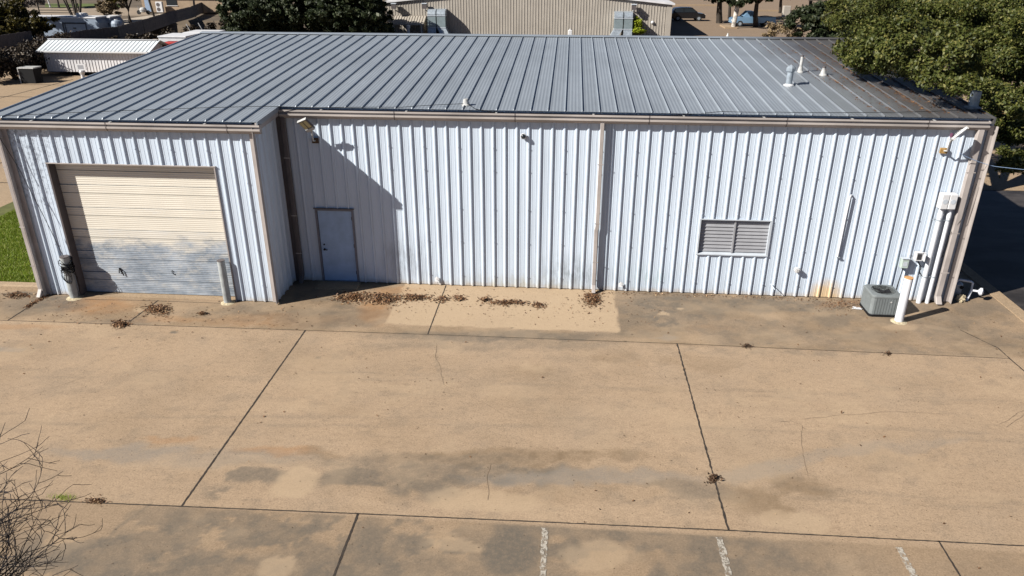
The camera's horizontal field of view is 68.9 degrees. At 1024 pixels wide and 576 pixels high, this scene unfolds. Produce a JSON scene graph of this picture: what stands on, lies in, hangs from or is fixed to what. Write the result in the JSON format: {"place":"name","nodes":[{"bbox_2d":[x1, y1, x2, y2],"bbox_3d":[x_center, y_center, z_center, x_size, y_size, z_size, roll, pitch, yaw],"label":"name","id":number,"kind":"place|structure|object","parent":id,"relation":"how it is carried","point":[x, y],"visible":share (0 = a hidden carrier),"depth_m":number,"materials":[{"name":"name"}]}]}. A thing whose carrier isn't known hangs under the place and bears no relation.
{"place":"outdoors","nodes":[
{"label":"outdoors","id":0,"kind":"place"},
{"bbox_2d":[0,202,35,282],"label":"lawn grass","id":1,"kind":"structure","parent":0,"point":[8,229],"depth_m":22.86,"materials":[{"name":"green plant"}]},
{"bbox_2d":[45,4,119,6],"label":"grass field","id":2,"kind":"structure","parent":0,"point":[70,5],"depth_m":126.77,"materials":[{"name":"plant"}]},
{"bbox_2d":[20,8,147,15],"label":"dirt road","id":3,"kind":"structure","parent":0,"point":[92,11],"depth_m":114.59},
{"bbox_2d":[37,3,78,14],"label":"field gate","id":4,"kind":"structure","parent":3,"relation":"on","point":[54,7],"depth_m":106.86,"materials":[{"name":"white metal"}]},
{"bbox_2d":[137,7,149,14],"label":"motor scooter","id":5,"kind":"object","parent":3,"relation":"on","point":[142,10],"visible":1,"depth_m":108.00,"materials":[{"name":"white paint"}]},
{"bbox_2d":[0,0,1011,190],"bbox_3d":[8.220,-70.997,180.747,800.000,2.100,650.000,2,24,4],"label":"ground","id":6,"kind":"structure","parent":0,"point":[202,19],"depth_m":103.86,"materials":[{"name":"beige concrete"}]},
{"bbox_2d":[0,0,47,11],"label":"bare tree","id":7,"kind":"object","parent":6,"relation":"on","point":[27,3],"visible":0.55,"depth_m":85.79,"materials":[{"name":"brown plant"}]},
{"bbox_2d":[0,0,59,39],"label":"bushy tree","id":8,"kind":"object","parent":6,"relation":"on","point":[12,20],"visible":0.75,"depth_m":67.48,"materials":[{"name":"green plant"}]},
{"bbox_2d":[0,408,102,575],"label":"bare tree","id":9,"kind":"object","parent":6,"relation":"on","point":[8,535],"visible":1,"depth_m":4.25,"materials":[{"name":"brown plant"}]},
{"bbox_2d":[30,13,108,36],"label":"travel trailer","id":10,"kind":"object","parent":6,"relation":"on","point":[75,23],"visible":0.49,"depth_m":89.31,"materials":[{"name":"white paint"}]},
{"bbox_2d":[63,0,81,14],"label":"autumn tree","id":11,"kind":"object","parent":6,"relation":"on","point":[75,10],"visible":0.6,"depth_m":96.00,"materials":[{"name":"brown plant"}]},
{"bbox_2d":[94,0,125,14],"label":"dry shrub","id":12,"kind":"object","parent":6,"relation":"on","point":[103,7],"visible":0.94,"depth_m":95.65,"materials":[{"name":"brown plant"}]},
{"bbox_2d":[104,15,123,26],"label":"travel trailer","id":13,"kind":"object","parent":6,"relation":"on","point":[109,18],"visible":0.3,"depth_m":91.15,"materials":[{"name":"white paint"}]},
{"bbox_2d":[123,13,162,23],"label":"house drive","id":14,"kind":"structure","parent":6,"relation":"on","point":[136,19],"depth_m":103.18,"materials":[{"name":"beige concrete"}]},
{"bbox_2d":[111,19,122,26],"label":"water tank","id":15,"kind":"object","parent":14,"relation":"on","point":[115,22],"visible":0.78,"depth_m":87.37,"materials":[{"name":"white paint"}]},
{"bbox_2d":[106,0,139,22],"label":"dark tree","id":16,"kind":"object","parent":14,"relation":"on","point":[127,7],"visible":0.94,"depth_m":92.14,"materials":[{"name":"brown plant"}]},
{"bbox_2d":[155,2,163,11],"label":"heat pump","id":17,"kind":"object","parent":14,"relation":"on","point":[159,7],"visible":1,"depth_m":110.73,"materials":[{"name":"white paint"}]},
{"bbox_2d":[107,20,224,38],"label":"brush","id":18,"kind":"object","parent":6,"relation":"on","point":[208,26],"visible":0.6,"depth_m":81.09,"materials":[{"name":"green plant"}]},
{"bbox_2d":[141,0,229,12],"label":"brick house","id":19,"kind":"structure","parent":6,"relation":"on","point":[208,6],"depth_m":111.22,"materials":[{"name":"brown brick"}]},
{"bbox_2d":[144,0,150,11],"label":"door","id":20,"kind":"structure","parent":19,"relation":"in","point":[147,6],"depth_m":111.59,"materials":[{"name":"blue"}]},
{"bbox_2d":[166,0,177,5],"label":"window","id":21,"kind":"structure","parent":19,"relation":"in","point":[169,2],"depth_m":111.18,"materials":[{"name":"black glass"}]},
{"bbox_2d":[215,0,308,31],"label":"evergreen tree","id":22,"kind":"object","parent":6,"relation":"on","point":[248,16],"visible":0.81,"depth_m":74.49,"materials":[{"name":"green plant"}]},
{"bbox_2d":[268,0,350,31],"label":"evergreen tree","id":23,"kind":"object","parent":6,"relation":"on","point":[300,13],"visible":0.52,"depth_m":74.60,"materials":[{"name":"green plant"}]},
{"bbox_2d":[309,0,393,32],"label":"evergreen tree","id":24,"kind":"object","parent":6,"relation":"on","point":[341,12],"visible":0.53,"depth_m":74.19,"materials":[{"name":"green plant"}]},
{"bbox_2d":[348,0,395,32],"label":"evergreen tree","id":25,"kind":"object","parent":6,"relation":"on","point":[362,24],"visible":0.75,"depth_m":74.32,"materials":[{"name":"green plant"}]},
{"bbox_2d":[0,69,960,270],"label":"parking lot","id":26,"kind":"structure","parent":6,"relation":"on","point":[9,86],"depth_m":50.62,"materials":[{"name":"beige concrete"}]},
{"bbox_2d":[0,31,33,48],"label":"wooden fence","id":27,"kind":"object","parent":26,"relation":"on","point":[10,40],"visible":0.44,"depth_m":64.41,"materials":[{"name":"brown wood"}]},
{"bbox_2d":[17,66,43,83],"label":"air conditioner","id":28,"kind":"object","parent":26,"relation":"on","point":[29,74],"visible":1,"depth_m":52.35,"materials":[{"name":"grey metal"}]},
{"bbox_2d":[0,31,73,80],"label":"brush","id":29,"kind":"object","parent":26,"relation":"on","point":[23,53],"visible":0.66,"depth_m":54.06,"materials":[{"name":"green plant"}]},
{"bbox_2d":[35,38,167,72],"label":"storage shed","id":30,"kind":"structure","parent":26,"relation":"on","point":[92,55],"depth_m":55.14,"materials":[{"name":"white metal"}]},
{"bbox_2d":[35,2,202,40],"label":"wooden fence","id":31,"kind":"object","parent":26,"relation":"on","point":[143,26],"visible":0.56,"depth_m":82.81,"materials":[{"name":"brown wood"}]},
{"bbox_2d":[157,33,198,41],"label":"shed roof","id":32,"kind":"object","parent":26,"relation":"on","point":[173,37],"visible":0.21,"depth_m":58.92,"materials":[{"name":"white paint"}]},
{"bbox_2d":[183,30,224,32],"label":"cargo trailer","id":33,"kind":"object","parent":26,"relation":"on","point":[195,31],"visible":0.15,"depth_m":63.57,"materials":[{"name":"white paint"}]},
{"bbox_2d":[0,31,998,304],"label":"metal building","id":34,"kind":"structure","parent":6,"relation":"on","point":[608,173],"depth_m":19.74,"materials":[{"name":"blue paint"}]},
{"bbox_2d":[0,138,62,254],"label":"hanging cable","id":35,"kind":"object","parent":34,"relation":"hanging from","point":[33,196],"visible":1,"depth_m":19.12,"materials":[{"name":"black rubber"}]},
{"bbox_2d":[75,64,86,77],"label":"sign post","id":36,"kind":"object","parent":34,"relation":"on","point":[81,68],"visible":0.89,"depth_m":53.99,"materials":[{"name":"white paint"}]},
{"bbox_2d":[55,164,234,295],"bbox_3d":[-9.535,-1.493,19.659,4.300,3.680,0.104,2,24,4],"label":"garage door","id":37,"kind":"structure","parent":34,"relation":"in","point":[136,229],"depth_m":19.62,"materials":[{"name":"beige metal"}]},
{"bbox_2d":[5,103,462,115],"bbox_3d":[-7.079,-4.426,18.808,11.827,0.303,0.340,-2,24,-5],"label":"roof cable","id":38,"kind":"object","parent":34,"relation":"on","point":[215,107],"visible":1,"depth_m":18.88,"materials":[{"name":"black rubber"}]},
{"bbox_2d":[297,117,318,142],"bbox_3d":[-5.175,-4.040,19.165,0.340,0.774,0.628,10,26,21],"label":"flood light","id":39,"kind":"object","parent":34,"relation":"attached to","point":[306,124],"visible":1,"depth_m":18.99,"materials":[{"name":"white paint"}]},
{"bbox_2d":[317,211,356,280],"bbox_3d":[-4.851,-1.161,20.796,0.954,2.075,0.113,2,24,4],"label":"door","id":40,"kind":"structure","parent":34,"relation":"in","point":[335,227],"depth_m":20.80,"materials":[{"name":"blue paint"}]},
{"bbox_2d":[462,98,469,106],"bbox_3d":[-1.184,-4.766,19.191,0.230,0.190,0.230,2,24,4],"label":"vent pipe","id":41,"kind":"object","parent":34,"relation":"on","point":[465,101],"visible":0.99,"depth_m":19.12,"materials":[{"name":"white paint"}]},
{"bbox_2d":[783,65,795,86],"bbox_3d":[7.799,-5.962,20.950,0.289,0.590,0.289,2,24,4],"label":"roof vent","id":42,"kind":"object","parent":34,"relation":"on","point":[790,69],"visible":0.99,"depth_m":20.89,"materials":[{"name":"metal"}]},
{"bbox_2d":[797,55,803,72],"bbox_3d":[8.695,-6.726,22.446,0.207,0.524,0.207,2,24,4],"label":"vent pipe","id":43,"kind":"object","parent":34,"relation":"on","point":[800,69],"visible":1,"depth_m":22.43,"materials":[{"name":"white paint"}]},
{"bbox_2d":[819,66,826,75],"bbox_3d":[9.235,-6.421,22.125,0.230,0.284,0.230,2,24,4],"label":"vent pipe","id":44,"kind":"object","parent":34,"relation":"on","point":[823,72],"visible":1,"depth_m":22.07,"materials":[{"name":"metal"}]},
{"bbox_2d":[672,108,988,115],"bbox_3d":[7.939,-4.327,18.446,7.941,0.163,0.271,0,24,-1],"label":"roof cable","id":45,"kind":"object","parent":34,"relation":"on","point":[841,112],"visible":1,"depth_m":18.36,"materials":[{"name":"black rubber"}]},
{"bbox_2d":[836,194,851,257],"bbox_3d":[8.643,-1.596,19.422,0.102,1.732,0.092,2,24,4],"label":"wall pipe","id":46,"kind":"object","parent":34,"relation":"attached to","point":[837,256],"depth_m":19.38,"materials":[{"name":"white paint"}]},
{"bbox_2d":[760,42,1003,113],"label":"roof leaves","id":47,"kind":"object","parent":34,"relation":"on","point":[847,69],"visible":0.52,"depth_m":20.65,"materials":[{"name":"plant"}]},
{"bbox_2d":[896,257,910,289],"bbox_3d":[10.234,-0.273,19.771,0.432,1.101,0.226,-10,26,-22],"label":"disconnect box","id":48,"kind":"object","parent":34,"relation":"attached to","point":[904,263],"visible":0.8,"depth_m":19.61,"materials":[{"name":"grey paint"}]},
{"bbox_2d":[913,251,925,275],"bbox_3d":[10.656,-0.624,19.605,0.301,0.686,0.237,19,31,36],"label":"junction box","id":49,"kind":"object","parent":34,"relation":"attached to","point":[918,256],"visible":1,"depth_m":19.49,"materials":[{"name":"white paint"}]},
{"bbox_2d":[916,209,943,303],"bbox_3d":[10.878,-0.803,19.513,0.207,2.720,0.141,2,24,4],"label":"conduit","id":50,"kind":"object","parent":34,"relation":"attached to","point":[940,213],"visible":1,"depth_m":19.45,"materials":[{"name":"white paint"}]},
{"bbox_2d":[925,209,952,303],"bbox_3d":[11.103,-0.796,19.499,0.169,2.720,0.117,2,24,4],"label":"conduit","id":51,"kind":"object","parent":34,"relation":"attached to","point":[939,252],"visible":1,"depth_m":19.43,"materials":[{"name":"white paint"}]},
{"bbox_2d":[936,192,958,208],"bbox_3d":[10.992,-2.206,18.855,0.380,0.380,0.226,2,24,4],"label":"meter box","id":52,"kind":"object","parent":34,"relation":"attached to","point":[946,200],"visible":1,"depth_m":18.77,"materials":[{"name":"white paint"}]},
{"bbox_2d":[939,126,968,153],"bbox_3d":[10.706,-3.587,18.087,0.448,0.775,0.530,2,24,4],"label":"flood light","id":53,"kind":"object","parent":34,"relation":"attached to","point":[953,136],"visible":1,"depth_m":17.86,"materials":[{"name":"white metal"}]},
{"bbox_2d":[963,90,981,109],"bbox_3d":[11.624,-4.726,18.768,0.408,0.440,0.408,2,24,4],"label":"roof vent","id":54,"kind":"object","parent":34,"relation":"on","point":[974,100],"visible":0.98,"depth_m":18.70,"materials":[{"name":"metal"}]},
{"bbox_2d":[960,153,1023,169],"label":"service cable","id":55,"kind":"object","parent":34,"relation":"attached to","point":[990,165],"visible":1,"depth_m":18.41,"materials":[{"name":"black rubber"}]},
{"bbox_2d":[0,271,1023,575],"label":"concrete yard","id":56,"kind":"structure","parent":6,"relation":"on","point":[628,437],"depth_m":14.56,"materials":[{"name":"beige concrete"}]},
{"bbox_2d":[0,281,37,289],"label":"kerb","id":57,"kind":"structure","parent":56,"relation":"on","point":[19,285],"depth_m":20.70,"materials":[{"name":"beige concrete"}]},
{"bbox_2d":[1,290,48,300],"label":"leaf pile","id":58,"kind":"object","parent":56,"relation":"on","point":[19,293],"visible":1,"depth_m":20.30,"materials":[{"name":"brown plant"}]},
{"bbox_2d":[23,294,49,308],"bbox_3d":[-12.745,0.323,20.018,0.302,0.056,1.007,4,25,9],"label":"leaf pile","id":59,"kind":"object","parent":56,"relation":"on","point":[34,301],"visible":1,"depth_m":20.00,"materials":[{"name":"brown plant"}]},
{"bbox_2d":[46,492,75,501],"bbox_3d":[-7.701,3.563,12.825,0.658,0.107,0.253,2,24,4],"label":"weed","id":60,"kind":"object","parent":56,"relation":"on","point":[61,497],"visible":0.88,"depth_m":12.82,"materials":[{"name":"green plant"}]},
{"bbox_2d":[59,255,83,300],"bbox_3d":[-11.836,-0.280,19.991,0.437,1.226,0.426,2,24,4],"label":"bollard","id":61,"kind":"object","parent":56,"relation":"on","point":[73,291],"visible":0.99,"depth_m":19.99,"materials":[{"name":"white metal"}]},
{"bbox_2d":[58,258,79,288],"bbox_3d":[-11.822,-0.293,19.976,0.384,1.127,0.334,2,24,4],"label":"cable coil","id":62,"kind":"object","parent":61,"relation":"attached to","point":[66,267],"visible":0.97,"depth_m":19.79,"materials":[{"name":"black rubber"}]},
{"bbox_2d":[81,494,110,503],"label":"leaf pile","id":63,"kind":"object","parent":56,"relation":"on","point":[97,500],"visible":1,"depth_m":12.75,"materials":[{"name":"brown plant"}]},
{"bbox_2d":[111,316,132,328],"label":"leaf pile","id":64,"kind":"object","parent":56,"relation":"on","point":[119,323],"visible":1,"depth_m":18.76,"materials":[{"name":"brown plant"}]},
{"bbox_2d":[137,302,172,321],"bbox_3d":[-9.282,0.552,19.471,1.346,0.096,1.292,2,24,4],"label":"leaf pile","id":65,"kind":"object","parent":56,"relation":"on","point":[158,308],"visible":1,"depth_m":19.52,"materials":[{"name":"brown plant"}]},
{"bbox_2d":[217,259,234,305],"bbox_3d":[-7.595,-0.159,19.719,0.372,1.246,0.363,2,24,4],"label":"bollard","id":66,"kind":"object","parent":56,"relation":"on","point":[224,282],"visible":1,"depth_m":19.66,"materials":[{"name":"white metal"}]},
{"bbox_2d":[316,290,383,303],"bbox_3d":[-4.189,0.197,20.264,2.277,0.109,1.037,2,24,4],"label":"leaf pile","id":67,"kind":"object","parent":56,"relation":"on","point":[354,296],"visible":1,"depth_m":20.21,"materials":[{"name":"brown plant"}]},
{"bbox_2d":[339,290,405,309],"bbox_3d":[-3.716,0.220,20.230,1.822,0.096,1.455,2,24,4],"label":"leaf pile","id":68,"kind":"object","parent":56,"relation":"on","point":[380,297],"visible":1,"depth_m":20.12,"materials":[{"name":"brown plant"}]},
{"bbox_2d":[396,292,433,302],"bbox_3d":[-2.753,0.228,20.219,1.597,0.095,0.926,-6,25,-13],"label":"leaf pile","id":69,"kind":"object","parent":56,"relation":"on","point":[408,296],"visible":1,"depth_m":20.22,"materials":[{"name":"brown plant"}]},
{"bbox_2d":[432,292,449,302],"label":"leaf pile","id":70,"kind":"object","parent":56,"relation":"on","point":[442,297],"visible":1,"depth_m":20.11,"materials":[{"name":"brown plant"}]},
{"bbox_2d":[452,294,467,301],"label":"leaf pile","id":71,"kind":"object","parent":56,"relation":"on","point":[459,298],"visible":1,"depth_m":20.16,"materials":[{"name":"brown plant"}]},
{"bbox_2d":[477,296,496,303],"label":"leaf pile","id":72,"kind":"object","parent":56,"relation":"on","point":[484,298],"visible":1,"depth_m":20.09,"materials":[{"name":"brown plant"}]},
{"bbox_2d":[476,299,533,305],"bbox_3d":[-0.183,0.350,19.959,1.605,0.095,0.511,2,24,4],"label":"leaf pile","id":73,"kind":"object","parent":56,"relation":"on","point":[504,301],"visible":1,"depth_m":19.95,"materials":[{"name":"brown plant"}]},
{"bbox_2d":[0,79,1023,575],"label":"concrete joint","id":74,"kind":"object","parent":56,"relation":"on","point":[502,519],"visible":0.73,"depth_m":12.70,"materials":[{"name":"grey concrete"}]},
{"bbox_2d":[4,288,1022,575],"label":"grit","id":75,"kind":"object","parent":56,"relation":"on","point":[520,422],"visible":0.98,"depth_m":15.09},
{"bbox_2d":[7,288,1022,575],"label":"scattered leaves","id":76,"kind":"object","parent":56,"relation":"on","point":[525,312],"visible":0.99,"depth_m":19.38,"materials":[{"name":"brown plant"}]},
{"bbox_2d":[21,342,1023,495],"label":"concrete crack","id":77,"kind":"object","parent":56,"relation":"on","point":[662,378],"visible":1,"depth_m":15.17,"materials":[{"name":"concrete"}]},
{"bbox_2d":[529,301,546,307],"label":"leaf pile","id":78,"kind":"object","parent":56,"relation":"on","point":[538,303],"visible":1,"depth_m":19.81,"materials":[{"name":"brown plant"}]},
{"bbox_2d":[578,290,608,313],"bbox_3d":[2.308,0.158,20.373,1.080,0.114,2.301,2,24,4],"label":"leaf pile","id":79,"kind":"object","parent":56,"relation":"on","point":[591,297],"visible":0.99,"depth_m":20.14,"materials":[{"name":"brown plant"}]},
{"bbox_2d":[704,472,723,485],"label":"leaf pile","id":80,"kind":"object","parent":56,"relation":"on","point":[712,478],"visible":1,"depth_m":13.31,"materials":[{"name":"plant"}]},
{"bbox_2d":[539,528,917,575],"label":"parking marking","id":81,"kind":"object","parent":56,"relation":"on","point":[911,569],"visible":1,"depth_m":11.62,"materials":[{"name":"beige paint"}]},
{"bbox_2d":[813,299,856,314],"bbox_3d":[8.967,0.447,19.804,2.510,0.082,1.130,2,24,4],"label":"leaf pile","id":82,"kind":"object","parent":56,"relation":"on","point":[840,306],"visible":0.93,"depth_m":19.82,"materials":[{"name":"brown plant"}]},
{"bbox_2d":[859,284,899,317],"bbox_3d":[9.617,0.318,19.473,0.770,0.606,0.775,2,24,4],"label":"air conditioner","id":83,"kind":"object","parent":56,"relation":"on","point":[879,301],"visible":0.91,"depth_m":19.21,"materials":[{"name":"grey metal"}]},
{"bbox_2d":[890,276,913,324],"bbox_3d":[9.847,0.304,18.778,0.399,1.246,0.389,2,24,4],"label":"bollard","id":84,"kind":"object","parent":56,"relation":"on","point":[898,319],"visible":1,"depth_m":18.72,"materials":[{"name":"white metal"}]},
{"bbox_2d":[956,294,965,302],"bbox_3d":[12.077,0.282,20.082,0.253,0.268,0.205,2,24,4],"label":"rock","id":85,"kind":"object","parent":56,"relation":"on","point":[960,298],"visible":1,"depth_m":20.02,"materials":[{"name":"beige stone"}]},
{"bbox_2d":[960,262,1023,321],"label":"kerb","id":86,"kind":"structure","parent":56,"relation":"on","point":[999,296],"depth_m":20.60,"materials":[{"name":"beige concrete"}]},
{"bbox_2d":[632,16,645,35],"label":"lime shrub","id":87,"kind":"object","parent":6,"relation":"on","point":[637,25],"visible":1,"depth_m":80.14,"materials":[{"name":"green plant"}]},
{"bbox_2d":[731,0,738,26],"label":"painted post","id":88,"kind":"object","parent":6,"relation":"on","point":[735,15],"visible":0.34,"depth_m":90.40,"materials":[{"name":"white paint"}]},
{"bbox_2d":[762,21,805,36],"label":"bare shrub","id":89,"kind":"object","parent":6,"relation":"on","point":[776,27],"visible":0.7,"depth_m":59.14,"materials":[{"name":"grey plant"}]},
{"bbox_2d":[778,0,856,36],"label":"evergreen tree","id":90,"kind":"object","parent":6,"relation":"on","point":[809,16],"visible":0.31,"depth_m":56.06,"materials":[{"name":"green plant"}]},
{"bbox_2d":[670,0,1007,54],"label":"parking lot","id":91,"kind":"structure","parent":6,"relation":"on","point":[708,25],"depth_m":99.02,"materials":[{"name":"brown concrete"}]},
{"bbox_2d":[386,0,674,35],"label":"tan building","id":92,"kind":"structure","parent":91,"relation":"on","point":[563,17],"depth_m":81.69,"materials":[{"name":"paint"}]},
{"bbox_2d":[391,15,426,32],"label":"entrance canopy","id":93,"kind":"object","parent":92,"relation":"attached to","point":[409,20],"visible":0.83,"depth_m":81.91,"materials":[{"name":"white metal"}]},
{"bbox_2d":[427,9,437,33],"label":"air duct","id":94,"kind":"object","parent":92,"relation":"attached to","point":[432,21],"visible":0.82,"depth_m":81.36,"materials":[{"name":"metal"}]},
{"bbox_2d":[436,9,450,33],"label":"air duct","id":95,"kind":"object","parent":92,"relation":"attached to","point":[441,15],"visible":0.94,"depth_m":81.33,"materials":[{"name":"metal"}]},
{"bbox_2d":[610,11,622,34],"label":"air duct","id":96,"kind":"object","parent":92,"relation":"attached to","point":[618,24],"visible":0.94,"depth_m":80.03,"materials":[{"name":"metal"}]},
{"bbox_2d":[623,11,632,34],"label":"air duct","id":97,"kind":"object","parent":92,"relation":"attached to","point":[627,22],"visible":0.92,"depth_m":79.93,"materials":[{"name":"metal"}]},
{"bbox_2d":[671,7,705,20],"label":"parked car","id":98,"kind":"object","parent":91,"relation":"on","point":[678,13],"visible":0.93,"depth_m":99.56,"materials":[{"name":"black paint"}]},
{"bbox_2d":[704,0,731,22],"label":"parking lot tree","id":99,"kind":"object","parent":91,"relation":"on","point":[719,12],"visible":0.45,"depth_m":96.25,"materials":[{"name":"brown plant"}]},
{"bbox_2d":[675,4,778,10],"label":"kerb","id":100,"kind":"structure","parent":91,"relation":"on","point":[711,5],"depth_m":128.28,"materials":[{"name":"beige concrete"}]},
{"bbox_2d":[720,25,737,28],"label":"kerb","id":101,"kind":"object","parent":91,"relation":"on","point":[727,26],"visible":0.86,"depth_m":90.55,"materials":[{"name":"beige concrete"}]},
{"bbox_2d":[726,0,773,26],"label":"parking lot tree","id":102,"kind":"object","parent":91,"relation":"on","point":[739,3],"visible":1,"depth_m":89.98,"materials":[{"name":"brown plant"}]},
{"bbox_2d":[728,10,775,26],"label":"pickup truck","id":103,"kind":"object","parent":91,"relation":"on","point":[745,16],"visible":0.84,"depth_m":92.45,"materials":[{"name":"blue paint"}]},
{"bbox_2d":[808,0,1023,177],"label":"live oak","id":104,"kind":"object","parent":6,"relation":"on","point":[976,45],"visible":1,"depth_m":21.77,"materials":[{"name":"green plant"}]},
{"bbox_2d":[781,6,790,16],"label":"stone pillar","id":105,"kind":"structure","parent":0,"point":[786,10],"depth_m":105.75,"materials":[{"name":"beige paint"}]},
{"bbox_2d":[953,279,983,300],"bbox_3d":[12.312,0.059,20.200,0.760,0.572,0.293,17,29,33],"label":"gas meter","id":106,"kind":"object","parent":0,"point":[960,287],"visible":0.94,"depth_m":20.16,"materials":[{"name":"white paint"}]},
{"bbox_2d":[944,64,1023,190],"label":"driveway","id":107,"kind":"structure","parent":0,"point":[1004,181],"depth_m":31.20,"materials":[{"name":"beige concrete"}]},
{"bbox_2d":[963,190,1023,309],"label":"driveway","id":108,"kind":"structure","parent":0,"point":[994,254],"depth_m":24.29,"materials":[{"name":"grey asphalt"}]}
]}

